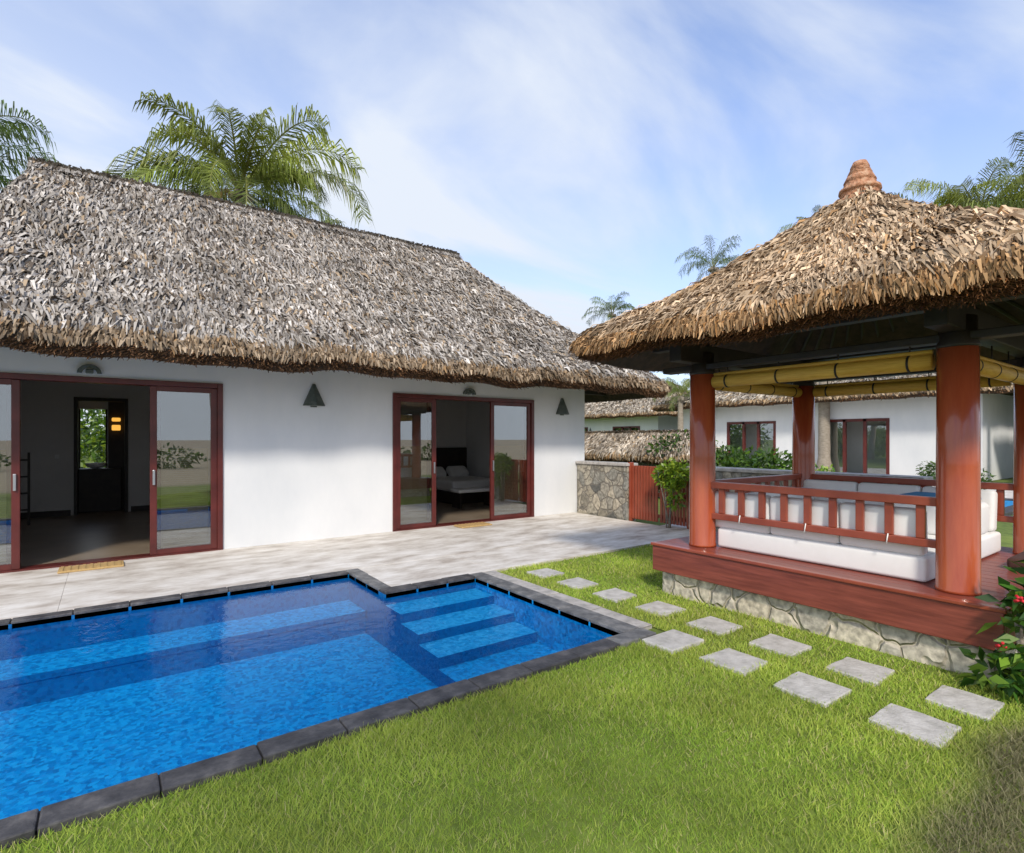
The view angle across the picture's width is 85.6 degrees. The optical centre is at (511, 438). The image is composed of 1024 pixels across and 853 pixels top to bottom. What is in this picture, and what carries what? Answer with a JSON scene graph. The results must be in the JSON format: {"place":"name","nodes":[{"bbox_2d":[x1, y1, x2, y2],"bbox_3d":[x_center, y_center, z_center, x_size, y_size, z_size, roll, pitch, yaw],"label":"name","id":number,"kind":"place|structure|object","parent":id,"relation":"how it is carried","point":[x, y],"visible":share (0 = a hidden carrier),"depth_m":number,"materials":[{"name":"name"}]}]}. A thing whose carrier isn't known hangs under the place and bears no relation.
{"place":"outdoors","nodes":[
{"label":"outdoors","id":0,"kind":"place"},
{"bbox_2d":[0,512,688,619],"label":"patio","id":1,"kind":"structure","parent":0,"point":[396,558],"depth_m":7.17,"materials":[{"name":"stone"}]},
{"bbox_2d":[57,560,123,573],"bbox_3d":[-5.132,1.563,6.759,0.640,0.030,0.310,0,0,-36],"label":"doormat","id":2,"kind":"object","parent":1,"relation":"on","point":[90,566],"visible":1,"depth_m":6.71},
{"bbox_2d":[454,522,491,527],"bbox_3d":[-0.706,1.563,10.023,0.640,0.030,0.310,0,0,-36],"label":"doormat","id":3,"kind":"object","parent":1,"relation":"on","point":[470,525],"visible":1,"depth_m":9.97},
{"bbox_2d":[650,457,689,527],"bbox_3d":[2.822,0.976,9.736,0.588,1.292,0.855,0,0,-36],"label":"shrub","id":4,"kind":"object","parent":1,"relation":"on","point":[671,478],"visible":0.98,"depth_m":9.66,"materials":[{"name":"green plant"}]},
{"bbox_2d":[0,0,1023,433],"label":"sky","id":5,"kind":"structure","parent":0,"point":[569,152],"materials":[{"name":"blue"}]},
{"bbox_2d":[0,440,1023,852],"bbox_3d":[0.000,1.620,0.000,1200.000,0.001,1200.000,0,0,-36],"label":"ground","id":6,"kind":"structure","parent":0,"point":[1003,528],"depth_m":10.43,"materials":[{"name":"green plant"}]},
{"bbox_2d":[0,100,61,190],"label":"palm tree","id":7,"kind":"object","parent":6,"relation":"on","point":[22,138],"visible":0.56,"depth_m":11.85,"materials":[{"name":"green palm leaves"},{"name":"bark"}]},
{"bbox_2d":[80,409,105,467],"bbox_3d":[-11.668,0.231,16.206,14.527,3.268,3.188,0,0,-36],"label":"hedge","id":8,"kind":"object","parent":6,"relation":"on","point":[102,458],"visible":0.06,"depth_m":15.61,"materials":[{"name":"green plant"}]},
{"bbox_2d":[102,89,374,230],"bbox_3d":[-8.179,-4.033,16.520,7.115,11.467,6.927,0,0,-36],"label":"palm tree","id":9,"kind":"object","parent":6,"relation":"on","point":[272,173],"visible":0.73,"depth_m":15.64,"materials":[{"name":"green plant"}]},
{"bbox_2d":[254,203,344,226],"bbox_3d":[-7.933,-3.266,20.189,5.021,9.932,4.877,0,0,1],"label":"palm tree","id":10,"kind":"object","parent":6,"relation":"on","point":[335,220],"visible":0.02,"depth_m":19.24,"materials":[{"name":"green plant"}]},
{"bbox_2d":[0,156,671,573],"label":"thatched villa","id":11,"kind":"object","parent":6,"relation":"on","point":[244,374],"visible":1,"depth_m":9.02,"materials":[{"name":"white paint"}]},
{"bbox_2d":[79,409,79,467],"bbox_3d":[-9.410,0.000,12.036,0.030,1.300,0.040,0,0,-36],"label":"window frame","id":12,"kind":"structure","parent":11,"relation":"in","point":[79,409],"depth_m":12.02,"materials":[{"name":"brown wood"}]},
{"bbox_2d":[106,409,106,467],"bbox_3d":[-9.030,0.000,12.314,0.030,1.300,0.040,0,0,-36],"label":"window frame","id":13,"kind":"structure","parent":11,"relation":"in","point":[106,409],"depth_m":12.30,"materials":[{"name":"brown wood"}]},
{"bbox_2d":[0,568,703,848],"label":"swimming pool","id":14,"kind":"structure","parent":6,"relation":"in","point":[106,708],"depth_m":4.79,"materials":[{"name":"liquid"}]},
{"bbox_2d":[526,568,563,578],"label":"stepping stone","id":15,"kind":"object","parent":6,"relation":"on","point":[546,572],"visible":0.68,"depth_m":6.56,"materials":[{"name":"grey stone"}]},
{"bbox_2d":[557,577,597,589],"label":"stepping stone","id":16,"kind":"object","parent":6,"relation":"on","point":[577,582],"visible":0.64,"depth_m":6.07,"materials":[{"name":"grey stone"}]},
{"bbox_2d":[581,291,635,325],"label":"palm tree","id":17,"kind":"object","parent":6,"relation":"on","point":[607,307],"visible":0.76,"depth_m":42.15,"materials":[{"name":"green plant"}]},
{"bbox_2d":[593,588,636,602],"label":"stepping stone","id":18,"kind":"object","parent":6,"relation":"on","point":[616,594],"visible":0.66,"depth_m":5.63,"materials":[{"name":"grey stone"}]},
{"bbox_2d":[585,381,684,430],"bbox_3d":[8.751,-1.278,43.246,9.423,5.755,15.098,0,0,-36],"label":"thatched villa","id":19,"kind":"object","parent":6,"relation":"on","point":[637,414],"visible":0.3,"depth_m":37.98,"materials":[{"name":"white paint"}]},
{"bbox_2d":[585,429,689,497],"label":"thatched garden wall","id":20,"kind":"structure","parent":6,"relation":"on","point":[594,434],"depth_m":15.87,"materials":[{"name":"plant"}]},
{"bbox_2d":[586,434,688,454],"bbox_3d":[3.268,0.214,16.023,0.700,0.737,5.300,0,0,-36],"label":"thatch surface","id":21,"kind":"object","parent":20,"relation":"attached to","point":[629,445],"visible":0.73,"depth_m":15.86,"materials":[{"name":"plant"}]},
{"bbox_2d":[585,458,688,463],"bbox_3d":[3.268,0.384,16.023,0.700,0.597,5.300,0,0,-36],"label":"thatch underside","id":22,"kind":"object","parent":21,"relation":"attached to","point":[631,461],"visible":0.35,"depth_m":15.54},
{"bbox_2d":[585,458,689,463],"bbox_3d":[3.005,0.627,15.836,0.170,0.221,5.345,0,0,-36],"label":"thatch edge","id":23,"kind":"object","parent":22,"relation":"attached to","point":[634,461],"visible":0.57,"depth_m":15.41,"materials":[{"name":"brown plant"}]},
{"bbox_2d":[585,430,722,462],"bbox_3d":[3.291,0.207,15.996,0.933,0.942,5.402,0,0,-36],"label":"thatch leaves","id":24,"kind":"object","parent":21,"relation":"attached to","point":[617,445],"visible":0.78,"depth_m":15.57,"materials":[{"name":"beige plant"}]},
{"bbox_2d":[635,601,685,616],"bbox_3d":[1.397,1.614,5.196,0.342,0.052,0.344,0,0,-36],"label":"stepping stone","id":25,"kind":"object","parent":6,"relation":"on","point":[662,607],"visible":0.66,"depth_m":5.17,"materials":[{"name":"grey stone"}]},
{"bbox_2d":[645,428,689,492],"bbox_3d":[4.398,0.740,14.795,1.571,2.017,2.014,0,0,-36],"label":"shrub","id":26,"kind":"object","parent":6,"relation":"on","point":[657,449],"visible":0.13,"depth_m":14.63,"materials":[{"name":"green plant"}]},
{"bbox_2d":[652,377,689,429],"bbox_3d":[9.132,-0.844,29.582,3.366,5.089,3.332,0,0,19],"label":"palm tree","id":27,"kind":"object","parent":6,"relation":"on","point":[680,398],"visible":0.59,"depth_m":29.51,"materials":[{"name":"green plant"}]},
{"bbox_2d":[675,234,741,282],"bbox_3d":[13.223,-5.652,36.553,4.560,14.703,5.030,0,0,-36],"label":"palm tree","id":28,"kind":"object","parent":6,"relation":"on","point":[712,264],"visible":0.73,"depth_m":36.19,"materials":[{"name":"green plant"}]},
{"bbox_2d":[686,616,742,635],"bbox_3d":[1.736,1.614,4.735,0.337,0.052,0.342,0,0,-36],"label":"stepping stone","id":29,"kind":"object","parent":6,"relation":"on","point":[718,625],"visible":0.66,"depth_m":4.70,"materials":[{"name":"grey stone"}]},
{"bbox_2d":[699,648,767,676],"bbox_3d":[1.602,1.614,3.982,0.338,0.052,0.357,0,0,-36],"label":"stepping stone","id":30,"kind":"object","parent":6,"relation":"on","point":[730,658],"visible":0.69,"depth_m":3.96,"materials":[{"name":"grey stone"}]},
{"bbox_2d":[689,440,791,469],"bbox_3d":[4.787,0.898,11.538,1.968,1.732,2.752,0,0,-36],"label":"shrub","id":31,"kind":"object","parent":6,"relation":"on","point":[726,460],"visible":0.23,"depth_m":10.97,"materials":[{"name":"green plant"}]},
{"bbox_2d":[576,461,932,531],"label":"stone wall","id":32,"kind":"structure","parent":6,"relation":"on","point":[602,488],"depth_m":11.03,"materials":[{"name":"grey stone"}]},
{"bbox_2d":[628,462,688,528],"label":"wooden gate","id":33,"kind":"structure","parent":32,"relation":"attached to","point":[644,494],"depth_m":10.41,"materials":[{"name":"red paint"}]},
{"bbox_2d":[748,634,811,657],"bbox_3d":[2.077,1.614,4.282,0.334,0.052,0.340,0,0,-36],"label":"stepping stone","id":34,"kind":"object","parent":6,"relation":"on","point":[780,645],"visible":0.7,"depth_m":4.25,"materials":[{"name":"grey stone"}]},
{"bbox_2d":[568,159,1023,679],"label":"thatched pavilion","id":35,"kind":"structure","parent":6,"relation":"on","point":[864,276],"depth_m":4.57,"materials":[{"name":"brown plant"}]},
{"bbox_2d":[777,205,831,471],"bbox_3d":[13.864,-4.137,24.468,3.746,11.674,3.827,0,0,-36],"label":"palm tree","id":36,"kind":"object","parent":6,"relation":"on","point":[824,451],"visible":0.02,"depth_m":24.37,"materials":[{"name":"plant"}]},
{"bbox_2d":[773,671,851,707],"bbox_3d":[1.917,1.614,3.542,0.352,0.052,0.346,0,0,-36],"label":"stepping stone","id":37,"kind":"object","parent":6,"relation":"on","point":[815,690],"visible":0.72,"depth_m":3.52,"materials":[{"name":"grey stone"}]},
{"bbox_2d":[815,463,842,471],"bbox_3d":[8.744,1.170,15.471,1.461,1.056,1.282,0,0,-36],"label":"shrub","id":38,"kind":"object","parent":6,"relation":"on","point":[823,468],"visible":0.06,"depth_m":15.33,"materials":[{"name":"green plant"}]},
{"bbox_2d":[652,373,1013,480],"bbox_3d":[16.290,-1.278,27.837,9.449,5.756,15.883,0,0,-36],"label":"thatched villa","id":39,"kind":"object","parent":6,"relation":"on","point":[888,433],"visible":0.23,"depth_m":23.80,"materials":[{"name":"white paint"}]},
{"bbox_2d":[826,657,894,686],"bbox_3d":[2.406,1.614,3.819,0.345,0.052,0.324,0,0,-36],"label":"stepping stone","id":40,"kind":"object","parent":6,"relation":"on","point":[865,671],"visible":0.73,"depth_m":3.79,"materials":[{"name":"grey stone"}]},
{"bbox_2d":[868,703,961,750],"bbox_3d":[2.247,1.614,3.091,0.343,0.052,0.355,0,0,-36],"label":"stepping stone","id":41,"kind":"object","parent":6,"relation":"on","point":[923,727],"visible":0.68,"depth_m":3.07,"materials":[{"name":"grey stone"}]},
{"bbox_2d":[916,460,935,479],"bbox_3d":[15.469,1.240,20.124,1.383,0.985,1.257,0,0,2],"label":"shrub","id":42,"kind":"object","parent":6,"relation":"on","point":[931,465],"visible":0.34,"depth_m":20.14,"materials":[{"name":"green plant"}]},
{"bbox_2d":[890,191,982,203],"bbox_3d":[18.544,-4.747,25.530,5.894,12.893,5.275,0,0,-36],"label":"palm tree","id":43,"kind":"object","parent":6,"relation":"on","point":[921,201],"visible":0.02,"depth_m":24.99,"materials":[{"name":"green plant"}]},
{"bbox_2d":[898,157,1023,208],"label":"palm tree","id":44,"kind":"object","parent":6,"relation":"on","point":[951,196],"visible":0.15,"depth_m":21.89,"materials":[{"name":"green plant"}]},
{"bbox_2d":[925,685,1004,721],"bbox_3d":[2.744,1.614,3.355,0.333,0.052,0.315,0,0,-36],"label":"stepping stone","id":45,"kind":"object","parent":6,"relation":"on","point":[975,705],"visible":0.66,"depth_m":3.33,"materials":[{"name":"grey stone"}]},
{"bbox_2d":[948,130,1023,208],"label":"palm tree","id":46,"kind":"object","parent":6,"relation":"on","point":[1008,202],"visible":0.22,"depth_m":18.55,"materials":[{"name":"green plant"}]},
{"bbox_2d":[953,550,1023,706],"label":"flowering shrub","id":47,"kind":"object","parent":6,"relation":"on","point":[1008,675],"visible":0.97,"depth_m":3.45,"materials":[{"name":"green plant"}]},
{"bbox_2d":[981,468,996,489],"bbox_3d":[13.521,1.220,16.404,1.499,1.042,1.214,0,0,-36],"label":"shrub","id":48,"kind":"object","parent":6,"relation":"on","point":[986,478],"visible":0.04,"depth_m":16.01,"materials":[{"name":"green plant"}]},
{"bbox_2d":[1005,498,1012,515],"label":"swimming pool","id":49,"kind":"structure","parent":6,"relation":"on","point":[1008,506],"depth_m":12.54,"materials":[{"name":"liquid"}]},
{"bbox_2d":[932,482,1012,497],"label":"terrace","id":50,"kind":"structure","parent":0,"point":[1008,493],"depth_m":16.02,"materials":[{"name":"stone"}]}
]}

